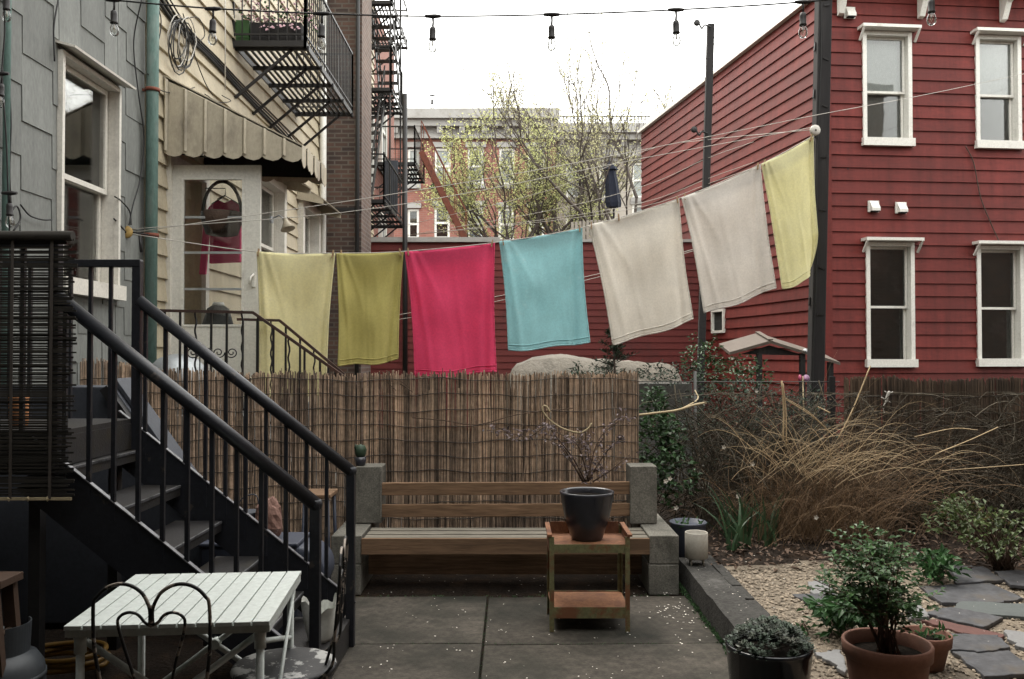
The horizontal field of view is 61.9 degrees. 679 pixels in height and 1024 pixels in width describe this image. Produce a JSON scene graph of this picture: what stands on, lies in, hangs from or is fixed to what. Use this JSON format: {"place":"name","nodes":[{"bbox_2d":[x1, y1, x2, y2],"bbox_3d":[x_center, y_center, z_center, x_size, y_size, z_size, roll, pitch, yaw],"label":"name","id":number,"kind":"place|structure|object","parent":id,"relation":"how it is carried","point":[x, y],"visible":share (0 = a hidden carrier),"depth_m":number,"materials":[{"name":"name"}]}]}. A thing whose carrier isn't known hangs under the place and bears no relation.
{"place":"outdoors","nodes":[
{"label":"outdoors","id":0,"kind":"place"},
{"bbox_2d":[0,0,17,257],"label":"string lights","id":1,"kind":"object","parent":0,"point":[8,193],"visible":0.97,"depth_m":4.59},
{"bbox_2d":[148,354,203,413],"bbox_3d":[-2.820,0.368,7.194,0.507,0.498,0.507,0,-1,0],"label":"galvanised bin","id":2,"kind":"object","parent":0,"point":[173,360],"visible":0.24,"depth_m":7.05,"materials":[{"name":"metal"}]},
{"bbox_2d":[255,496,282,536],"bbox_3d":[-1.405,1.024,4.934,0.166,0.235,0.150,0,-1,0],"label":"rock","id":3,"kind":"object","parent":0,"point":[275,526],"visible":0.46,"depth_m":4.89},
{"bbox_2d":[3,525,683,678],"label":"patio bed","id":4,"kind":"object","parent":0,"point":[160,652],"depth_m":5.67,"materials":[{"name":"concrete"}]},
{"bbox_2d":[0,571,22,677],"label":"wooden side table","id":5,"kind":"object","parent":4,"relation":"on","point":[10,595],"visible":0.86,"depth_m":3.26,"materials":[{"name":"brown wood"}]},
{"bbox_2d":[0,616,46,678],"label":"propane tank","id":6,"kind":"object","parent":4,"relation":"on","point":[25,659],"visible":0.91,"depth_m":3.24,"materials":[{"name":"metal"}]},
{"bbox_2d":[45,639,110,674],"bbox_3d":[-2.220,1.581,4.252,0.441,0.081,0.314,0,-1,0],"label":"garden hose","id":7,"kind":"object","parent":4,"relation":"on","point":[61,666],"visible":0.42,"depth_m":4.20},
{"bbox_2d":[0,377,208,622],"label":"wall","id":8,"kind":"structure","parent":4,"relation":"on","point":[76,576],"depth_m":4.93,"materials":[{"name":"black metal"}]},
{"bbox_2d":[117,377,196,470],"bbox_3d":[-1.960,0.736,5.063,0.737,1.017,0.200,0,-1,0],"label":"hatch door","id":9,"kind":"structure","parent":8,"relation":"in","point":[123,384],"depth_m":5.05,"materials":[{"name":"grey metal"}]},
{"bbox_2d":[196,532,334,633],"bbox_3d":[-1.410,1.406,4.926,0.720,0.525,0.320,0,-1,0],"label":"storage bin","id":10,"kind":"object","parent":4,"relation":"on","point":[296,541],"visible":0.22,"depth_m":4.79,"materials":[{"name":"grey plastic"}]},
{"bbox_2d":[160,309,401,541],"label":"neighbour steps","id":11,"kind":"structure","parent":4,"relation":"on","point":[333,367],"depth_m":6.84,"materials":[{"name":"black metal"}]},
{"bbox_2d":[202,302,235,403],"bbox_3d":[-2.959,0.130,8.612,0.492,1.010,0.489,0,-1,0],"label":"covered barbecue","id":12,"kind":"object","parent":11,"relation":"on","point":[219,318],"visible":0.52,"depth_m":8.53,"materials":[{"name":"grey fabric"}]},
{"bbox_2d":[301,489,337,578],"bbox_3d":[-1.293,1.352,5.727,0.214,0.662,0.264,0,-1,0],"label":"wooden stool","id":13,"kind":"object","parent":4,"relation":"on","point":[320,493],"visible":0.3,"depth_m":5.73,"materials":[{"name":"brown wood"}]},
{"bbox_2d":[80,357,638,548],"bbox_3d":[-1.150,0.926,6.439,4.214,1.580,0.091,0,-1,0],"label":"reed fence","id":14,"kind":"object","parent":4,"relation":"on","point":[488,403],"visible":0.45,"depth_m":6.41,"materials":[{"name":"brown wood"}]},
{"bbox_2d":[331,463,678,594],"bbox_3d":[-0.048,1.291,6.012,2.295,0.795,0.812,0,-1,0],"label":"garden bench","id":15,"kind":"object","parent":4,"relation":"on","point":[654,552],"visible":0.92,"depth_m":5.91,"materials":[{"name":"wood"}]},
{"bbox_2d":[357,582,726,678],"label":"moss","id":16,"kind":"object","parent":4,"relation":"on","point":[704,618],"visible":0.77,"depth_m":4.99,"materials":[{"name":"green plant"}]},
{"bbox_2d":[106,0,935,52],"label":"string lights","id":17,"kind":"object","parent":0,"point":[432,34],"visible":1,"depth_m":4.33},
{"bbox_2d":[331,596,728,678],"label":"patio","id":18,"kind":"structure","parent":0,"point":[418,627],"depth_m":4.60,"materials":[{"name":"concrete"}]},
{"bbox_2d":[91,582,211,678],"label":"wire bistro chair","id":19,"kind":"object","parent":18,"relation":"on","point":[151,622],"visible":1,"depth_m":2.48,"materials":[{"name":"black metal"}]},
{"bbox_2d":[0,244,356,678],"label":"metal staircase","id":20,"kind":"structure","parent":18,"relation":"on","point":[115,533],"depth_m":3.80,"materials":[{"name":"black metal"}]},
{"bbox_2d":[0,231,77,501],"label":"reed blind","id":21,"kind":"object","parent":20,"relation":"hanging from","point":[12,238],"visible":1,"depth_m":3.68,"materials":[{"name":"wood"}]},
{"bbox_2d":[301,593,336,643],"bbox_3d":[-0.945,1.359,4.180,0.168,0.228,0.170,0,-1,0],"label":"plastic bag","id":22,"kind":"object","parent":20,"relation":"on","point":[328,608],"visible":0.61,"depth_m":4.13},
{"bbox_2d":[64,571,300,678],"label":"white garden table","id":23,"kind":"object","parent":18,"relation":"on","point":[254,603],"visible":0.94,"depth_m":2.77,"materials":[{"name":"wood"}]},
{"bbox_2d":[230,535,347,678],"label":"wire bistro chair","id":24,"kind":"object","parent":18,"relation":"on","point":[306,663],"visible":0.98,"depth_m":2.98,"materials":[{"name":"paint"}]},
{"bbox_2d":[545,521,631,631],"bbox_3d":[0.436,1.364,4.951,0.476,0.550,0.360,0,-1,0],"label":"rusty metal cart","id":25,"kind":"object","parent":18,"relation":"on","point":[589,603],"visible":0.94,"depth_m":4.81,"materials":[{"name":"green paint"}]},
{"bbox_2d":[482,407,638,541],"bbox_3d":[0.288,0.777,4.953,0.921,0.759,0.334,0,-1,0],"label":"potted shrub","id":26,"kind":"object","parent":25,"relation":"on","point":[586,510],"visible":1,"depth_m":4.90,"materials":[{"name":"grey plant"}]},
{"bbox_2d":[723,614,817,678],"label":"succulent pot","id":27,"kind":"object","parent":18,"relation":"on","point":[779,649],"visible":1,"depth_m":3.57,"materials":[{"name":"black ceramic"}]},
{"bbox_2d":[376,0,795,122],"label":"sky","id":28,"kind":"structure","parent":0,"point":[424,73],"materials":[{"name":"white"}]},
{"bbox_2d":[335,430,925,590],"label":"ground","id":29,"kind":"structure","parent":0,"point":[483,462],"depth_m":13.79,"materials":[{"name":"soil"}]},
{"bbox_2d":[0,0,159,384],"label":"grey house","id":30,"kind":"structure","parent":29,"relation":"on","point":[74,90],"depth_m":6.72,"materials":[{"name":"wood"}]},
{"bbox_2d":[55,40,135,300],"bbox_3d":[-3.336,-1.245,6.648,0.367,1.828,1.000,0,-1,0],"label":"window","id":31,"kind":"structure","parent":30,"relation":"in","point":[89,108],"depth_m":6.81,"materials":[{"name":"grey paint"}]},
{"bbox_2d":[143,0,340,417],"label":"cream house","id":32,"kind":"structure","parent":29,"relation":"on","point":[203,111],"depth_m":8.54,"materials":[{"name":"wood"}]},
{"bbox_2d":[182,154,241,236],"bbox_3d":[-2.922,-1.420,8.390,0.593,0.807,0.399,-1,-1,26],"label":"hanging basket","id":33,"kind":"object","parent":32,"relation":"hanging from","point":[230,228],"visible":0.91,"depth_m":8.22,"materials":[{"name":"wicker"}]},
{"bbox_2d":[172,165,261,376],"bbox_3d":[-2.840,-0.659,8.151,0.860,2.030,0.105,0,-1,0],"label":"storm door","id":34,"kind":"structure","parent":32,"relation":"in","point":[250,175],"depth_m":8.17,"materials":[{"name":"metal"}]},
{"bbox_2d":[199,188,241,274],"bbox_3d":[-2.949,-1.095,8.636,0.411,0.877,0.070,0,-1,0],"label":"pink shirt","id":35,"kind":"object","parent":32,"relation":"hanging from","point":[234,242],"visible":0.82,"depth_m":8.62,"materials":[{"name":"fabric"}]},
{"bbox_2d":[261,179,311,252],"bbox_3d":[-3.194,-1.397,11.452,0.653,2.066,1.510,0,-1,0],"label":"window","id":36,"kind":"structure","parent":32,"relation":"in","point":[274,193],"depth_m":12.00,"materials":[{"name":"grey paint"}]},
{"bbox_2d":[232,0,352,145],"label":"fire escape","id":37,"kind":"object","parent":32,"relation":"attached to","point":[270,46],"visible":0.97,"depth_m":11.23,"materials":[{"name":"black metal"}]},
{"bbox_2d":[235,0,317,39],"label":"flower box","id":38,"kind":"object","parent":37,"relation":"on","point":[273,26],"visible":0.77,"depth_m":10.13,"materials":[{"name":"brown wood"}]},
{"bbox_2d":[296,191,340,252],"bbox_3d":[-3.194,-1.357,13.677,0.653,2.066,1.360,0,-1,0],"label":"window","id":39,"kind":"structure","parent":32,"relation":"in","point":[309,227],"depth_m":13.97,"materials":[{"name":"grey paint"}]},
{"bbox_2d":[326,0,371,444],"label":"brick chimney stack","id":40,"kind":"object","parent":29,"relation":"on","point":[348,161],"visible":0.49,"depth_m":14.76,"materials":[{"name":"brown brick"}]},
{"bbox_2d":[371,7,393,236],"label":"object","id":41,"kind":"structure","parent":29,"relation":"on","point":[384,144],"depth_m":22.06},
{"bbox_2d":[371,0,407,236],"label":"fire escape","id":42,"kind":"object","parent":41,"relation":"attached to","point":[390,176],"visible":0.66,"depth_m":18.88,"materials":[{"name":"black metal"}]},
{"bbox_2d":[376,120,466,236],"bbox_3d":[-2.259,-4.100,22.327,2.253,3.142,2.330,0,-1,0],"label":"fire escape","id":43,"kind":"object","parent":41,"relation":"attached to","point":[420,163],"visible":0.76,"depth_m":22.07,"materials":[{"name":"red metal"}]},
{"bbox_2d":[402,93,407,392],"bbox_3d":[-2.161,-1.532,17.230,0.122,6.884,0.100,0,-1,0],"label":"iron pole","id":44,"kind":"object","parent":29,"relation":"on","point":[404,216],"visible":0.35,"depth_m":17.21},
{"bbox_2d":[394,108,558,238],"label":"brick row house","id":45,"kind":"structure","parent":29,"relation":"on","point":[430,118],"depth_m":40.10,"materials":[{"name":"red brick"}]},
{"bbox_2d":[407,203,420,236],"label":"window","id":46,"kind":"structure","parent":45,"relation":"in","point":[413,214],"depth_m":40.17,"materials":[{"name":"white paint"}]},
{"bbox_2d":[432,201,449,236],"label":"window","id":47,"kind":"structure","parent":45,"relation":"in","point":[441,234],"depth_m":40.28,"materials":[{"name":"white paint"}]},
{"bbox_2d":[433,142,452,182],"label":"window","id":48,"kind":"structure","parent":45,"relation":"in","point":[438,145],"depth_m":40.22,"materials":[{"name":"glass"}]},
{"bbox_2d":[497,142,516,188],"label":"window","id":49,"kind":"structure","parent":45,"relation":"in","point":[504,145],"depth_m":40.22,"materials":[{"name":"glass"}]},
{"bbox_2d":[414,50,617,238],"bbox_3d":[0.047,-2.818,25.429,6.243,10.053,4.606,0,-1,-21],"label":"leafing tree","id":50,"kind":"object","parent":29,"relation":"on","point":[470,202],"visible":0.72,"depth_m":24.72,"materials":[{"name":"green plant"}]},
{"bbox_2d":[371,237,698,429],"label":"red garage","id":51,"kind":"structure","parent":29,"relation":"on","point":[668,346],"depth_m":17.50,"materials":[{"name":"wood"}]},
{"bbox_2d":[603,157,620,218],"bbox_3d":[2.721,-3.437,23.066,0.558,3.032,0.500,0,-1,0],"label":"garden umbrella","id":52,"kind":"object","parent":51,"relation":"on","point":[612,188],"visible":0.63,"depth_m":22.96,"materials":[{"name":"blue fabric"}]},
{"bbox_2d":[474,61,640,235],"bbox_3d":[1.420,-3.099,25.782,5.267,10.643,3.841,0,-1,0],"label":"leafing tree","id":53,"kind":"object","parent":29,"relation":"on","point":[546,230],"visible":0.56,"depth_m":25.68,"materials":[{"name":"green plant"}]},
{"bbox_2d":[434,0,724,238],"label":"leafing tree","id":54,"kind":"object","parent":29,"relation":"on","point":[596,116],"visible":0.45,"depth_m":24.39,"materials":[{"name":"grey plant"}]},
{"bbox_2d":[494,354,708,489],"bbox_3d":[1.000,0.965,10.584,2.500,1.574,2.000,0,-1,0],"label":"tarp heap","id":55,"kind":"object","parent":29,"relation":"on","point":[551,363],"visible":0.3,"depth_m":10.15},
{"bbox_2d":[556,116,649,238],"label":"pale row house","id":56,"kind":"structure","parent":29,"relation":"on","point":[631,139],"depth_m":43.12,"materials":[{"name":"white paint"}]},
{"bbox_2d":[591,327,638,502],"bbox_3d":[1.074,0.813,8.896,0.534,1.894,0.555,0,-1,0],"label":"pine sapling","id":57,"kind":"object","parent":29,"relation":"on","point":[615,350],"visible":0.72,"depth_m":8.88,"materials":[{"name":"green plant"}]},
{"bbox_2d":[560,359,708,386],"bbox_3d":[1.242,0.358,9.079,1.665,0.314,0.492,0,-1,12],"label":"shrub","id":58,"kind":"object","parent":29,"relation":"on","point":[692,368],"visible":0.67,"depth_m":9.04,"materials":[{"name":"green plant"}]},
{"bbox_2d":[639,383,692,489],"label":"rendered wall","id":59,"kind":"structure","parent":29,"relation":"on","point":[682,388],"depth_m":9.29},
{"bbox_2d":[691,19,714,443],"bbox_3d":[2.684,-1.311,11.992,0.352,6.356,0.162,0,-1,0],"label":"slim pole","id":60,"kind":"object","parent":29,"relation":"on","point":[707,131],"visible":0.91,"depth_m":12.01,"materials":[{"name":"black metal"}]},
{"bbox_2d":[407,130,807,235],"bbox_3d":[1.091,-2.424,13.450,1.273,0.896,9.534,1,-1,-34],"label":"clothesline","id":61,"kind":"object","parent":60,"relation":"attached to","point":[600,198],"visible":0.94,"depth_m":13.44,"materials":[{"name":"fabric"}]},
{"bbox_2d":[678,557,768,644],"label":"concrete kerb","id":62,"kind":"structure","parent":29,"relation":"on","point":[724,610],"depth_m":5.04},
{"bbox_2d":[685,530,707,565],"bbox_3d":[1.235,1.398,5.716,0.152,0.218,0.152,0,-1,0],"label":"white planter","id":63,"kind":"object","parent":62,"relation":"on","point":[696,544],"visible":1,"depth_m":5.66,"materials":[{"name":"ceramic"}]},
{"bbox_2d":[679,332,774,400],"bbox_3d":[2.526,0.323,10.207,0.760,0.848,1.693,0,-1,-4],"label":"shrub","id":64,"kind":"object","parent":29,"relation":"on","point":[737,372],"visible":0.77,"depth_m":9.73,"materials":[{"name":"green plant"}]},
{"bbox_2d":[663,377,843,496],"bbox_3d":[2.478,1.056,8.480,2.010,1.372,0.602,0,-1,0],"label":"shrub","id":65,"kind":"object","parent":29,"relation":"on","point":[737,401],"visible":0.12,"depth_m":8.44,"materials":[{"name":"green plant"}]},
{"bbox_2d":[719,331,839,481],"bbox_3d":[3.342,0.815,10.589,1.427,1.851,0.640,0,-1,0],"label":"garden shelter","id":66,"kind":"object","parent":29,"relation":"on","point":[748,342],"visible":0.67,"depth_m":10.34,"materials":[{"name":"grey wood"}]},
{"bbox_2d":[806,0,831,482],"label":"wooden pole","id":67,"kind":"object","parent":29,"relation":"on","point":[818,269],"visible":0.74,"depth_m":9.34,"materials":[{"name":"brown wood"}]},
{"bbox_2d":[113,125,820,253],"bbox_3d":[0.027,-1.510,8.191,7.012,1.558,0.307,0,-1,-17],"label":"clothesline","id":68,"kind":"object","parent":67,"relation":"attached to","point":[815,130],"visible":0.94,"depth_m":7.99,"materials":[{"name":"fabric"}]},
{"bbox_2d":[256,251,334,395],"bbox_3d":[-1.928,-0.132,7.623,0.686,1.306,0.110,0,-1,-17],"label":"towel","id":69,"kind":"object","parent":68,"relation":"hanging from","point":[294,292],"visible":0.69,"depth_m":7.64,"materials":[{"name":"fabric"}]},
{"bbox_2d":[336,252,403,365],"bbox_3d":[-1.296,-0.286,7.807,0.613,1.059,0.091,0,-1,-19],"label":"towel","id":70,"kind":"object","parent":68,"relation":"hanging from","point":[369,289],"visible":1,"depth_m":7.79,"materials":[{"name":"fabric"}]},
{"bbox_2d":[405,243,496,377],"bbox_3d":[-0.570,-0.283,7.994,0.871,1.283,0.104,0,-1,-15],"label":"towel","id":71,"kind":"object","parent":68,"relation":"hanging from","point":[451,291],"visible":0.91,"depth_m":8.01,"materials":[{"name":"fabric"}]},
{"bbox_2d":[499,228,589,350],"bbox_3d":[0.314,-0.493,8.239,0.902,1.214,0.114,0,-1,-15],"label":"towel","id":72,"kind":"object","parent":68,"relation":"hanging from","point":[544,287],"visible":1,"depth_m":8.24,"materials":[{"name":"fabric"}]},
{"bbox_2d":[137,74,1021,231],"bbox_3d":[2.924,-2.576,9.568,13.003,3.396,1.291,0,-1,-26],"label":"clothesline","id":73,"kind":"object","parent":68,"relation":"attached to","point":[551,167],"visible":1,"depth_m":8.25,"materials":[{"name":"fabric"}]},
{"bbox_2d":[589,199,693,345],"bbox_3d":[1.296,-0.681,8.506,1.129,1.489,0.100,0,-1,-16],"label":"towel","id":74,"kind":"object","parent":68,"relation":"hanging from","point":[641,263],"visible":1,"depth_m":8.51,"materials":[{"name":"fabric"}]},
{"bbox_2d":[681,165,776,312],"bbox_3d":[2.218,-1.041,8.764,1.048,1.552,0.099,0,-1,-13],"label":"towel","id":75,"kind":"object","parent":68,"relation":"hanging from","point":[727,224],"visible":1,"depth_m":8.74,"materials":[{"name":"fabric"}]},
{"bbox_2d":[761,136,817,288],"bbox_3d":[2.926,-1.338,8.959,0.687,1.632,0.136,0,-1,-23],"label":"towel","id":76,"kind":"object","parent":68,"relation":"hanging from","point":[788,176],"visible":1,"depth_m":8.94,"materials":[{"name":"fabric"}]},
{"bbox_2d":[637,0,1023,458],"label":"red house","id":77,"kind":"structure","parent":29,"relation":"on","point":[925,257],"depth_m":13.00,"materials":[{"name":"wood"}]},
{"bbox_2d":[711,308,725,332],"bbox_3d":[4.016,-0.355,16.531,0.100,0.460,0.570,0,-1,-10],"label":"window","id":78,"kind":"structure","parent":77,"relation":"in","point":[718,318],"depth_m":16.57,"materials":[{"name":"white paint"}]},
{"bbox_2d":[857,23,921,146],"bbox_3d":[5.665,-3.811,12.898,0.914,1.797,0.360,0,-1,-5],"label":"window","id":79,"kind":"structure","parent":77,"relation":"in","point":[886,48],"depth_m":13.03,"materials":[{"name":"white paint"}]},
{"bbox_2d":[861,237,924,366],"bbox_3d":[5.686,-0.551,12.841,0.899,1.933,0.360,0,-1,-5],"label":"window","id":80,"kind":"structure","parent":77,"relation":"in","point":[889,261],"depth_m":12.98,"materials":[{"name":"white paint"}]},
{"bbox_2d":[970,27,1023,149],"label":"window","id":81,"kind":"structure","parent":77,"relation":"in","point":[998,109],"depth_m":13.17,"materials":[{"name":"white paint"}]},
{"bbox_2d":[972,240,1023,366],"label":"window","id":82,"kind":"structure","parent":77,"relation":"in","point":[1000,269],"depth_m":13.14,"materials":[{"name":"white paint"}]},
{"bbox_2d":[844,375,1023,514],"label":"reed fence","id":83,"kind":"object","parent":29,"relation":"on","point":[894,383],"visible":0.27,"depth_m":7.67,"materials":[{"name":"wood"}]},
{"bbox_2d":[639,386,702,507],"bbox_3d":[1.233,0.879,7.064,0.476,0.982,0.735,0,-1,-18],"label":"ivy","id":84,"kind":"object","parent":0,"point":[661,427],"visible":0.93,"depth_m":7.05,"materials":[{"name":"green plant"}]},
{"bbox_2d":[657,490,1023,571],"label":"garden bed","id":85,"kind":"object","parent":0,"point":[790,557],"visible":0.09,"depth_m":6.46,"materials":[{"name":"soil"}]},
{"bbox_2d":[669,517,706,556],"bbox_3d":[1.251,1.419,6.056,0.269,0.319,0.266,0,-1,0],"label":"blue bucket planter","id":86,"kind":"object","parent":85,"relation":"on","point":[680,526],"visible":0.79,"depth_m":5.97,"materials":[{"name":"ceramic"}]},
{"bbox_2d":[617,371,839,507],"bbox_3d":[2.015,0.993,7.931,2.071,1.400,0.065,0,-1,0],"label":"chain link fence","id":87,"kind":"object","parent":85,"relation":"on","point":[831,381],"visible":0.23,"depth_m":7.93,"materials":[{"name":"metal"}]},
{"bbox_2d":[694,481,791,550],"bbox_3d":[1.783,1.340,6.556,0.699,0.456,0.650,-1,-1,26],"label":"iris clump","id":88,"kind":"object","parent":85,"relation":"on","point":[735,528],"visible":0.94,"depth_m":6.46,"materials":[{"name":"green plant"}]},
{"bbox_2d":[612,357,910,533],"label":"bare brambles","id":89,"kind":"object","parent":85,"relation":"on","point":[749,451],"visible":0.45,"depth_m":7.28,"materials":[{"name":"brown plant"}]},
{"bbox_2d":[614,391,1023,547],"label":"bare brambles","id":90,"kind":"object","parent":85,"relation":"on","point":[999,447],"visible":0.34,"depth_m":7.14,"materials":[{"name":"plant"}]},
{"bbox_2d":[657,350,1023,558],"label":"dry ornamental grass","id":91,"kind":"object","parent":85,"relation":"on","point":[810,525],"depth_m":6.60,"materials":[{"name":"plant"}]},
{"bbox_2d":[700,526,1023,570],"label":"leaf litter","id":92,"kind":"object","parent":85,"relation":"on","point":[787,551],"visible":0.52,"depth_m":6.21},
{"bbox_2d":[834,455,1023,536],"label":"bramble bush","id":93,"kind":"object","parent":85,"relation":"on","point":[1011,516],"visible":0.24,"depth_m":6.95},
{"bbox_2d":[921,490,1023,570],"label":"spreading shrub","id":94,"kind":"object","parent":85,"relation":"on","point":[993,551],"visible":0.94,"depth_m":5.77,"materials":[{"name":"green plant"}]},
{"bbox_2d":[724,560,1023,678],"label":"gravel path","id":95,"kind":"structure","parent":0,"point":[961,674],"depth_m":4.99,"materials":[{"name":"gravel"}]},
{"bbox_2d":[814,649,846,675],"bbox_3d":[1.529,1.517,4.008,0.142,0.022,0.298,0,-1,0],"label":"flagstone","id":96,"kind":"object","parent":95,"relation":"on","point":[835,658],"visible":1,"depth_m":4.03,"materials":[{"name":"stone"}]},
{"bbox_2d":[796,591,877,642],"bbox_3d":[1.706,1.408,4.406,0.403,0.348,0.574,0,-1,0],"label":"leafy clump","id":97,"kind":"object","parent":95,"relation":"on","point":[838,619],"visible":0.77,"depth_m":4.36,"materials":[{"name":"green plant"}]},
{"bbox_2d":[796,520,945,678],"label":"potted rose bush","id":98,"kind":"object","parent":95,"relation":"on","point":[882,651],"visible":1,"depth_m":3.56,"materials":[{"name":"green plant"}]},
{"bbox_2d":[903,621,958,672],"bbox_3d":[1.911,1.427,3.975,0.297,0.209,0.235,1,-1,-39],"label":"terracotta pot","id":99,"kind":"object","parent":95,"relation":"on","point":[940,640],"visible":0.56,"depth_m":3.93,"materials":[{"name":"ceramic"}]},
{"bbox_2d":[905,542,971,584],"bbox_3d":[2.720,1.440,5.460,0.427,0.264,0.370,1,-1,-27],"label":"leafy clump","id":100,"kind":"object","parent":95,"relation":"on","point":[941,556],"visible":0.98,"depth_m":5.40,"materials":[{"name":"green plant"}]},
{"bbox_2d":[922,619,1004,639],"bbox_3d":[2.361,1.529,4.489,0.145,0.022,0.393,1,-1,-40],"label":"flagstone","id":101,"kind":"object","parent":95,"relation":"on","point":[955,628],"visible":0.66,"depth_m":4.48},
{"bbox_2d":[928,607,1002,629],"bbox_3d":[2.497,1.534,4.715,0.284,0.022,0.326,1,-1,-37],"label":"flagstone","id":102,"kind":"object","parent":95,"relation":"on","point":[979,620],"visible":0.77,"depth_m":4.67,"materials":[{"name":"stone"}]},
{"bbox_2d":[918,583,1023,605],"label":"flagstone","id":103,"kind":"object","parent":95,"relation":"on","point":[953,595],"visible":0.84,"depth_m":5.14,"materials":[{"name":"stone"}]},
{"bbox_2d":[948,565,1003,584],"bbox_3d":[3.025,1.542,5.558,0.302,0.022,0.548,0,-1,21],"label":"flagstone","id":104,"kind":"object","parent":95,"relation":"on","point":[980,574],"visible":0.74,"depth_m":5.51,"materials":[{"name":"stone"}]},
{"bbox_2d":[950,633,1009,653],"bbox_3d":[2.301,1.514,4.241,0.354,0.022,0.269,0,-1,0],"label":"flagstone","id":105,"kind":"object","parent":95,"relation":"on","point":[982,643],"visible":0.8,"depth_m":4.22,"materials":[{"name":"stone"}]},
{"bbox_2d":[952,650,1023,678],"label":"flagstone","id":106,"kind":"object","parent":95,"relation":"on","point":[1007,664],"visible":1,"depth_m":3.97,"materials":[{"name":"stone"}]},
{"bbox_2d":[955,601,1023,619],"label":"flagstone","id":107,"kind":"object","parent":95,"relation":"on","point":[1010,610],"visible":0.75,"depth_m":4.85,"materials":[{"name":"grey stone"}]},
{"bbox_2d":[994,570,1023,588],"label":"flagstone","id":108,"kind":"object","parent":95,"relation":"on","point":[1013,578],"visible":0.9,"depth_m":5.47,"materials":[{"name":"stone"}]},
{"bbox_2d":[1003,630,1023,651],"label":"flagstone","id":109,"kind":"object","parent":95,"relation":"on","point":[1016,638],"visible":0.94,"depth_m":4.32,"materials":[{"name":"stone"}]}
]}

